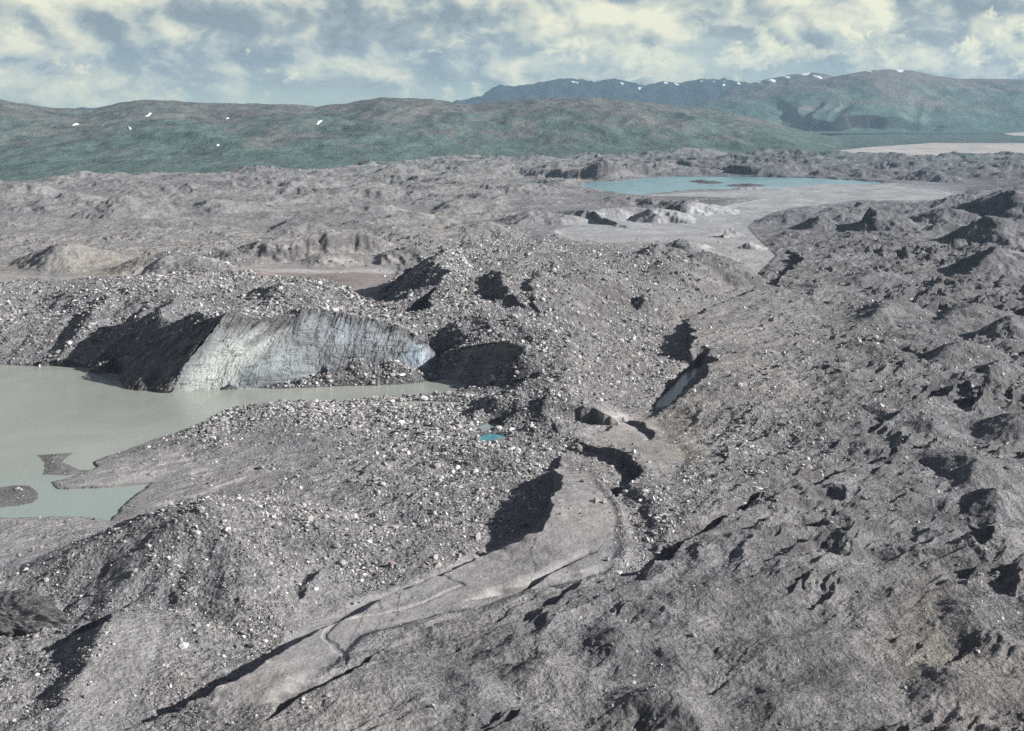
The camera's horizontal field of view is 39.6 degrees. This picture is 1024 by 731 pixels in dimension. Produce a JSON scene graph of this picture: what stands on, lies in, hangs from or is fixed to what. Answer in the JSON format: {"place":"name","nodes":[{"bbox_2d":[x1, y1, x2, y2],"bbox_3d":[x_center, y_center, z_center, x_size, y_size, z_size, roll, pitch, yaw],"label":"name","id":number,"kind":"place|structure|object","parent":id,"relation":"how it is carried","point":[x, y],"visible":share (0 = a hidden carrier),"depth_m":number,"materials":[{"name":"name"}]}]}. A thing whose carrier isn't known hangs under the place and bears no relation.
{"place":"outdoors","nodes":[
{"label":"outdoors","id":0,"kind":"place"},
{"bbox_2d":[0,365,470,520],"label":"lake","id":1,"kind":"structure","parent":0,"point":[45,410],"depth_m":473.48,"materials":[{"name":"liquid"}]},
{"bbox_2d":[64,78,749,108],"bbox_3d":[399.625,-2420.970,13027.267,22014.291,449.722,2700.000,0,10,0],"label":"mountain range","id":2,"kind":"structure","parent":0,"point":[687,93],"depth_m":13196.20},
{"bbox_2d":[393,401,459,403],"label":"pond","id":3,"kind":"structure","parent":0,"point":[420,402],"depth_m":496.25,"materials":[{"name":"liquid"}]},
{"bbox_2d":[476,423,499,430],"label":"pond","id":4,"kind":"structure","parent":0,"point":[489,426],"depth_m":458.46,"materials":[{"name":"liquid"}]},
{"bbox_2d":[479,433,505,440],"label":"pond","id":5,"kind":"structure","parent":0,"point":[487,437],"depth_m":443.00,"materials":[{"name":"teal liquid"}]},
{"bbox_2d":[0,147,1023,730],"bbox_3d":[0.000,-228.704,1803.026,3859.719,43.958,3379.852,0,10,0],"label":"ground","id":6,"kind":"structure","parent":0,"point":[954,205],"depth_m":387.83,"materials":[{"name":"grey gravel"}]},
{"bbox_2d":[0,590,68,636],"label":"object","id":7,"kind":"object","parent":6,"relation":"on","point":[23,612],"depth_m":276.96,"materials":[{"name":"grey stone"}]},
{"bbox_2d":[110,313,225,392],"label":"ice cliff","id":8,"kind":"structure","parent":6,"relation":"on","point":[157,366],"depth_m":525.85,"materials":[{"name":"grey ice"}]},
{"bbox_2d":[172,308,439,391],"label":"ice cliff","id":9,"kind":"structure","parent":6,"relation":"on","point":[240,351],"depth_m":529.11,"materials":[{"name":"white ice"}]},
{"bbox_2d":[333,543,339,548],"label":"boulder","id":10,"kind":"object","parent":6,"relation":"on","point":[336,545],"visible":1,"depth_m":315.14,"materials":[{"name":"stone"}]},
{"bbox_2d":[434,562,440,567],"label":"boulder","id":11,"kind":"object","parent":6,"relation":"on","point":[437,564],"visible":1,"depth_m":312.26,"materials":[{"name":"stone"}]},
{"bbox_2d":[434,341,521,384],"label":"ice cliff","id":12,"kind":"structure","parent":6,"relation":"on","point":[479,363],"depth_m":532.20,"materials":[{"name":"black ice"}]},
{"bbox_2d":[0,218,1023,730],"bbox_3d":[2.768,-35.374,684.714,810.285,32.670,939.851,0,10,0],"label":"rubble","id":13,"kind":"object","parent":6,"relation":"on","point":[332,412],"visible":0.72,"depth_m":454.26,"materials":[{"name":"stone"}]},
{"bbox_2d":[338,559,346,564],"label":"boulder","id":14,"kind":"object","parent":13,"relation":"on","point":[341,561],"visible":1,"depth_m":310.89,"materials":[{"name":"stone"}]},
{"bbox_2d":[0,97,1023,181],"bbox_3d":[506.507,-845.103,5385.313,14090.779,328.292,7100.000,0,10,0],"label":"hill","id":15,"kind":"structure","parent":0,"point":[164,136],"depth_m":3524.25,"materials":[{"name":"green plant"}]},
{"bbox_2d":[0,0,1023,135],"label":"sky","id":16,"kind":"structure","parent":0,"point":[54,53],"materials":[{"name":"white"}]},
{"bbox_2d":[655,364,699,406],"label":"stream pool","id":17,"kind":"structure","parent":0,"point":[668,397],"depth_m":521.32,"materials":[{"name":"liquid"}]},
{"bbox_2d":[581,176,880,194],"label":"lake","id":18,"kind":"structure","parent":0,"point":[645,186],"depth_m":2002.38,"materials":[{"name":"blue liquid"}]},
{"bbox_2d":[717,72,833,97],"bbox_3d":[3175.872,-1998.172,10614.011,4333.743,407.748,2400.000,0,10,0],"label":"snowy mountain","id":19,"kind":"structure","parent":0,"point":[781,81],"depth_m":10983.26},
{"bbox_2d":[686,69,1023,134],"bbox_3d":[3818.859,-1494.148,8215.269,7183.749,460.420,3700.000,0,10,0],"label":"mountain","id":20,"kind":"structure","parent":0,"point":[889,101],"depth_m":8042.25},
{"bbox_2d":[836,143,1023,155],"bbox_3d":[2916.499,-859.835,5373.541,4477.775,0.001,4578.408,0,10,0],"label":"gravel plain","id":21,"kind":"structure","parent":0,"point":[936,149],"depth_m":3841.81,"materials":[{"name":"grey gravel"}]},
{"bbox_2d":[1004,132,1023,135],"bbox_3d":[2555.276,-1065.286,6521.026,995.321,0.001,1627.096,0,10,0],"label":"gravel plain","id":22,"kind":"structure","parent":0,"point":[1018,134],"depth_m":6139.44,"materials":[{"name":"grey gravel"}]}
]}

